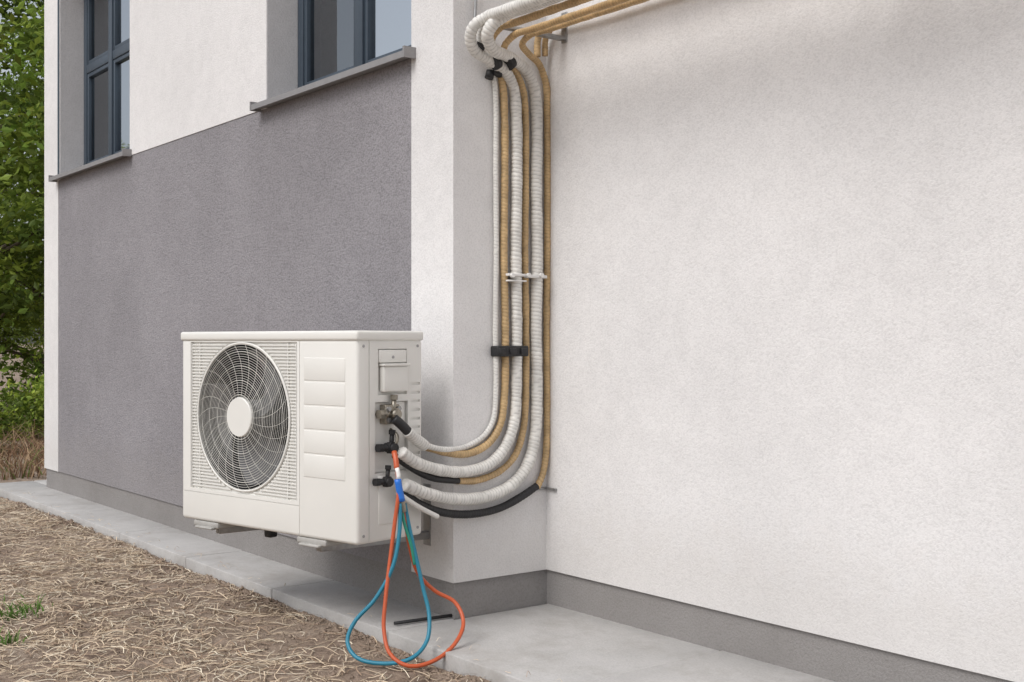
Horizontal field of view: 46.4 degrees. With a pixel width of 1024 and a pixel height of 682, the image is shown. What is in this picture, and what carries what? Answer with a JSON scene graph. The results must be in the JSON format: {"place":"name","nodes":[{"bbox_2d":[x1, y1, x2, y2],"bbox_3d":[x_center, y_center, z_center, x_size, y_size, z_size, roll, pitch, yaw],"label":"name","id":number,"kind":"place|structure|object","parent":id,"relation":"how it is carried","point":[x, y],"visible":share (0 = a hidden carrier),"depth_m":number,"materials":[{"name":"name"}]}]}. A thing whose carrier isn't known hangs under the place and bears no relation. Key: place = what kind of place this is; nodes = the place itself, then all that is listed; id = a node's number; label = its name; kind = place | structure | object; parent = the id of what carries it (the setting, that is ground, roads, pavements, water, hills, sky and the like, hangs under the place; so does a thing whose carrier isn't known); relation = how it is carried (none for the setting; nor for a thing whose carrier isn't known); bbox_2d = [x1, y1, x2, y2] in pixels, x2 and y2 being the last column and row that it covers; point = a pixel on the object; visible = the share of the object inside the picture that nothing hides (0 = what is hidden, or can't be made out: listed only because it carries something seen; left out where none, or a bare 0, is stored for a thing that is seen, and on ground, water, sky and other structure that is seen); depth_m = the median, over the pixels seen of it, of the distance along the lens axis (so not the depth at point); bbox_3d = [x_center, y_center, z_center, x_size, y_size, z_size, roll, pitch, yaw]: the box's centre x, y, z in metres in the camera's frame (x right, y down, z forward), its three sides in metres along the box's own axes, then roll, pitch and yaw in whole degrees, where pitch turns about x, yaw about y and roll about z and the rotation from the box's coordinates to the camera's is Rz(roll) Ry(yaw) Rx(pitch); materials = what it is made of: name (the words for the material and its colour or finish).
{"place":"outdoors","nodes":[
{"label":"outdoors","id":0,"kind":"place"},
{"bbox_2d":[0,0,43,343],"label":"sky","id":1,"kind":"structure","parent":0,"point":[34,3],"materials":[{"name":"white"}]},
{"bbox_2d":[0,408,46,480],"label":"dry grass","id":2,"kind":"structure","parent":0,"point":[36,447],"depth_m":10.50,"materials":[{"name":"beige plant"}]},
{"bbox_2d":[59,0,101,173],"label":"wall jamb","id":3,"kind":"object","parent":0,"point":[97,81],"depth_m":8.56,"materials":[{"name":"white paint"}]},
{"bbox_2d":[87,74,93,163],"bbox_3d":[-2.982,-1.565,8.460,0.042,0.651,0.028,0,0,-37],"label":"window sash","id":4,"kind":"object","parent":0,"point":[90,118],"depth_m":8.45,"materials":[{"name":"grey metal"}]},
{"bbox_2d":[87,54,107,73],"bbox_3d":[-2.847,-1.920,8.287,0.058,0.060,0.466,0,0,-37],"label":"window transom","id":5,"kind":"object","parent":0,"point":[98,63],"depth_m":8.27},
{"bbox_2d":[89,63,107,77],"bbox_3d":[-2.849,-1.876,8.286,0.041,0.028,0.410,0,0,-37],"label":"window sash","id":6,"kind":"object","parent":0,"point":[98,71],"depth_m":8.29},
{"bbox_2d":[89,50,107,63],"bbox_3d":[-2.849,-1.964,8.286,0.041,0.028,0.410,0,0,-37],"label":"window sash","id":7,"kind":"object","parent":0,"point":[98,57],"depth_m":8.27,"materials":[{"name":"grey metal"}]},
{"bbox_2d":[89,155,107,162],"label":"window sash","id":8,"kind":"object","parent":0,"point":[98,159],"depth_m":8.27,"materials":[{"name":"grey metal"}]},
{"bbox_2d":[113,59,117,153],"bbox_3d":[-2.656,-1.565,8.034,0.042,0.651,0.028,0,0,-37],"label":"window sash","id":9,"kind":"object","parent":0,"point":[115,107],"depth_m":8.02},
{"bbox_2d":[115,51,129,63],"bbox_3d":[-2.439,-1.876,7.753,0.041,0.028,0.682,0,0,-37],"label":"window sash","id":10,"kind":"object","parent":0,"point":[122,58],"depth_m":7.90,"materials":[{"name":"grey metal"}]},
{"bbox_2d":[118,58,129,150],"bbox_3d":[-2.439,-1.565,7.753,0.001,0.595,0.682,0,0,-37],"label":"window glass","id":11,"kind":"object","parent":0,"point":[124,104],"visible":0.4,"depth_m":7.92,"materials":[{"name":"glass"}]},
{"bbox_2d":[0,344,490,681],"bbox_3d":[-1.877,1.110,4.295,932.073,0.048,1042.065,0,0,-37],"label":"ground","id":12,"kind":"structure","parent":0,"point":[356,647],"depth_m":4.57,"materials":[{"name":"soil"}]},
{"bbox_2d":[0,181,31,353],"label":"deciduous tree","id":13,"kind":"object","parent":12,"relation":"on","point":[11,187],"visible":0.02,"depth_m":19.02,"materials":[{"name":"green plant"}]},
{"bbox_2d":[0,378,41,450],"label":"shrub","id":14,"kind":"object","parent":12,"relation":"on","point":[10,402],"visible":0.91,"depth_m":12.03,"materials":[{"name":"green plant"}]},
{"bbox_2d":[0,0,43,391],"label":"deciduous tree","id":15,"kind":"object","parent":12,"relation":"on","point":[31,93],"visible":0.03,"depth_m":16.93,"materials":[{"name":"green plant"}]},
{"bbox_2d":[0,0,43,402],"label":"deciduous tree","id":16,"kind":"object","parent":12,"relation":"on","point":[28,235],"visible":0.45,"depth_m":13.77,"materials":[{"name":"green plant"}]},
{"bbox_2d":[0,369,43,441],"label":"shrub","id":17,"kind":"object","parent":12,"relation":"on","point":[39,388],"visible":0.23,"depth_m":13.01,"materials":[{"name":"green plant"}]},
{"bbox_2d":[0,341,43,432],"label":"shrub","id":18,"kind":"object","parent":12,"relation":"on","point":[37,365],"visible":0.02,"depth_m":14.08,"materials":[{"name":"green plant"}]},
{"bbox_2d":[1,197,43,376],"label":"deciduous tree","id":19,"kind":"object","parent":12,"relation":"on","point":[40,343],"visible":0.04,"depth_m":25.82,"materials":[{"name":"green plant"}]},
{"bbox_2d":[1,12,43,328],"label":"deciduous tree","id":20,"kind":"object","parent":12,"relation":"on","point":[42,325],"depth_m":19.67,"materials":[{"name":"green plant"}]},
{"bbox_2d":[0,593,52,646],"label":"green weeds","id":21,"kind":"object","parent":12,"relation":"on","point":[23,613],"visible":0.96,"depth_m":4.80,"materials":[{"name":"green plant"}]},
{"bbox_2d":[0,498,483,681],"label":"soil clods","id":22,"kind":"object","parent":12,"relation":"on","point":[336,629],"visible":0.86,"depth_m":4.92,"materials":[{"name":"brown soil"}]},
{"bbox_2d":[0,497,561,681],"bbox_3d":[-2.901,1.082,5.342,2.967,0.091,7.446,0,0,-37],"label":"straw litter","id":23,"kind":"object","parent":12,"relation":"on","point":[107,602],"visible":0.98,"depth_m":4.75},
{"bbox_2d":[47,469,546,619],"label":"plinth","id":24,"kind":"structure","parent":12,"relation":"on","point":[473,598],"depth_m":5.22,"materials":[{"name":"grey concrete"}]},
{"bbox_2d":[44,0,107,471],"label":"wall end strip","id":25,"kind":"object","parent":24,"relation":"on","point":[51,325],"depth_m":8.57,"materials":[{"name":"white paint"}]},
{"bbox_2d":[57,0,58,174],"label":"trim strip","id":26,"kind":"object","parent":25,"relation":"attached to","point":[57,87],"depth_m":8.42,"materials":[{"name":"paint"}]},
{"bbox_2d":[60,0,83,172],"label":"reveal","id":27,"kind":"object","parent":25,"relation":"attached to","point":[71,84],"visible":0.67,"depth_m":8.45,"materials":[{"name":"white paint"}]},
{"bbox_2d":[84,0,86,164],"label":"window frame","id":28,"kind":"object","parent":25,"relation":"attached to","point":[85,81],"visible":0.16,"depth_m":8.46,"materials":[{"name":"paint"}]},
{"bbox_2d":[87,0,93,64],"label":"window sash","id":29,"kind":"object","parent":28,"relation":"attached to","point":[90,29],"depth_m":8.45,"materials":[{"name":"grey metal"}]},
{"bbox_2d":[49,151,127,180],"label":"sill","id":30,"kind":"structure","parent":25,"relation":"attached to","point":[94,164],"depth_m":7.77,"materials":[{"name":"metal"}]},
{"bbox_2d":[122,148,131,156],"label":"sill end","id":31,"kind":"structure","parent":30,"relation":"attached to","point":[126,152],"depth_m":7.25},
{"bbox_2d":[267,0,297,98],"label":"reveal","id":32,"kind":"object","parent":25,"relation":"attached to","point":[282,46],"visible":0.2,"depth_m":5.86,"materials":[{"name":"white paint"}]},
{"bbox_2d":[298,0,303,87],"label":"window frame","id":33,"kind":"object","parent":25,"relation":"attached to","point":[300,43],"depth_m":5.88,"materials":[{"name":"paint"}]},
{"bbox_2d":[304,0,313,85],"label":"window sash","id":34,"kind":"object","parent":33,"relation":"attached to","point":[308,40],"depth_m":5.86,"materials":[{"name":"grey metal"}]},
{"bbox_2d":[251,51,410,109],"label":"sill","id":35,"kind":"structure","parent":25,"relation":"attached to","point":[372,66],"depth_m":5.21,"materials":[{"name":"metal"}]},
{"bbox_2d":[250,102,260,111],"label":"sill end","id":36,"kind":"structure","parent":35,"relation":"attached to","point":[256,110],"depth_m":5.83,"materials":[{"name":"grey metal"}]},
{"bbox_2d":[402,45,415,58],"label":"sill end","id":37,"kind":"structure","parent":35,"relation":"attached to","point":[408,52],"depth_m":4.73,"materials":[{"name":"grey metal"}]},
{"bbox_2d":[59,59,410,570],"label":"wall","id":38,"kind":"structure","parent":24,"relation":"on","point":[293,214],"depth_m":6.30,"materials":[{"name":"grey paint"}]},
{"bbox_2d":[130,0,320,154],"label":"wall between windows","id":39,"kind":"structure","parent":38,"relation":"on","point":[196,66],"depth_m":6.52,"materials":[{"name":"white paint"}]},
{"bbox_2d":[216,483,430,551],"bbox_3d":[-0.755,0.680,4.746,0.611,0.240,0.658,0,0,-37],"label":"wall bracket","id":40,"kind":"object","parent":38,"relation":"attached to","point":[424,535],"depth_m":4.67,"materials":[{"name":"grey metal"}]},
{"bbox_2d":[181,330,422,547],"bbox_3d":[-0.821,0.365,4.637,1.094,0.805,0.361,0,0,40],"label":"air conditioner outdoor unit","id":41,"kind":"object","parent":40,"relation":"on","point":[300,435],"visible":1,"depth_m":4.40,"materials":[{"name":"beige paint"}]},
{"bbox_2d":[345,450,464,667],"bbox_3d":[-0.368,0.745,4.134,0.411,0.719,0.224,0,0,-1],"label":"gauge hose","id":42,"kind":"object","parent":41,"relation":"attached to","point":[401,513],"visible":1,"depth_m":4.15,"materials":[{"name":"red rubber"}]},
{"bbox_2d":[411,0,545,582],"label":"wall pilaster","id":43,"kind":"object","parent":24,"relation":"on","point":[452,232],"depth_m":4.63,"materials":[{"name":"white paint"}]},
{"bbox_2d":[547,570,1012,681],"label":"plinth","id":44,"kind":"structure","parent":12,"relation":"on","point":[831,659],"depth_m":3.99,"materials":[{"name":"grey paint"}]},
{"bbox_2d":[546,0,1023,681],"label":"wall side","id":45,"kind":"structure","parent":44,"relation":"on","point":[786,326],"depth_m":3.81,"materials":[{"name":"white paint"}]},
{"bbox_2d":[391,0,648,518],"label":"refrigerant pipe bundle","id":46,"kind":"object","parent":45,"relation":"attached to","point":[506,67],"visible":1,"depth_m":4.66,"materials":[{"name":"white plastic"}]},
{"bbox_2d":[307,66,353,83],"bbox_3d":[-0.850,-1.253,5.682,0.041,0.028,0.454,0,0,-37],"label":"window sash","id":47,"kind":"object","parent":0,"point":[334,73],"depth_m":5.66,"materials":[{"name":"grey metal"}]},
{"bbox_2d":[349,0,353,66],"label":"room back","id":48,"kind":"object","parent":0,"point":[351,32],"depth_m":7.05,"materials":[{"name":"grey paint"}]},
{"bbox_2d":[354,0,354,67],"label":"window sash","id":49,"kind":"object","parent":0,"point":[354,33],"depth_m":5.48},
{"bbox_2d":[368,45,410,61],"bbox_3d":[-0.467,-1.253,5.183,0.041,0.028,0.552,0,0,-37],"label":"window sash","id":50,"kind":"object","parent":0,"point":[384,55],"depth_m":5.26,"materials":[{"name":"grey metal"}]},
{"bbox_2d":[0,480,834,681],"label":"paving","id":51,"kind":"structure","parent":0,"point":[547,643],"depth_m":4.42,"materials":[{"name":"concrete"}]},
{"bbox_2d":[394,614,451,624],"bbox_3d":[-0.327,1.051,4.517,0.261,0.012,0.013,0,0,-32],"label":"steel rod","id":52,"kind":"object","parent":51,"relation":"on","point":[421,619],"visible":1,"depth_m":4.50,"materials":[{"name":"black metal"}]},
{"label":"room floor","id":53,"kind":"structure","parent":0,"visible":0},
{"bbox_2d":[321,0,348,76],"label":"room partition","id":54,"kind":"object","parent":53,"relation":"on","point":[334,35],"depth_m":7.01,"materials":[{"name":"grey paint"}]},
{"bbox_3d":[-2.602,-1.204,7.966,0.059,0.070,1.274,0,0,-37],"label":"window frame","id":55,"kind":"object","parent":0,"visible":0},
{"bbox_2d":[108,0,112,155],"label":"window mullion","id":56,"kind":"structure","parent":55,"relation":"on","point":[110,77],"depth_m":8.04},
{"bbox_2d":[113,0,117,50],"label":"window sash","id":57,"kind":"object","parent":56,"relation":"attached to","point":[115,22],"depth_m":8.02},
{"bbox_2d":[118,0,129,43],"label":"window glass","id":58,"kind":"object","parent":57,"relation":"in","point":[123,20],"visible":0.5,"depth_m":7.94,"materials":[{"name":"glass"}]},
{"bbox_2d":[113,42,129,59],"bbox_3d":[-2.438,-1.920,7.754,0.058,0.060,0.738,0,0,-37],"label":"window transom","id":59,"kind":"object","parent":56,"relation":"attached to","point":[121,50],"depth_m":7.89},
{"bbox_2d":[115,38,129,48],"bbox_3d":[-2.439,-1.964,7.753,0.041,0.028,0.682,0,0,-37],"label":"window sash","id":60,"kind":"object","parent":59,"relation":"on","point":[122,43],"depth_m":7.89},
{"bbox_3d":[-0.643,-1.204,5.413,0.059,0.070,1.188,0,0,-37],"label":"window frame","id":61,"kind":"object","parent":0,"visible":0},
{"bbox_2d":[355,0,364,66],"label":"window mullion","id":62,"kind":"structure","parent":61,"relation":"on","point":[359,32],"depth_m":5.42},
{"bbox_2d":[365,0,371,63],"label":"window sash","id":63,"kind":"object","parent":62,"relation":"attached to","point":[368,29],"depth_m":5.39,"materials":[{"name":"grey metal"}]},
{"bbox_2d":[372,0,410,58],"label":"window glass","id":64,"kind":"object","parent":63,"relation":"in","point":[391,25],"visible":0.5,"depth_m":5.27,"materials":[{"name":"glass"}]}
]}

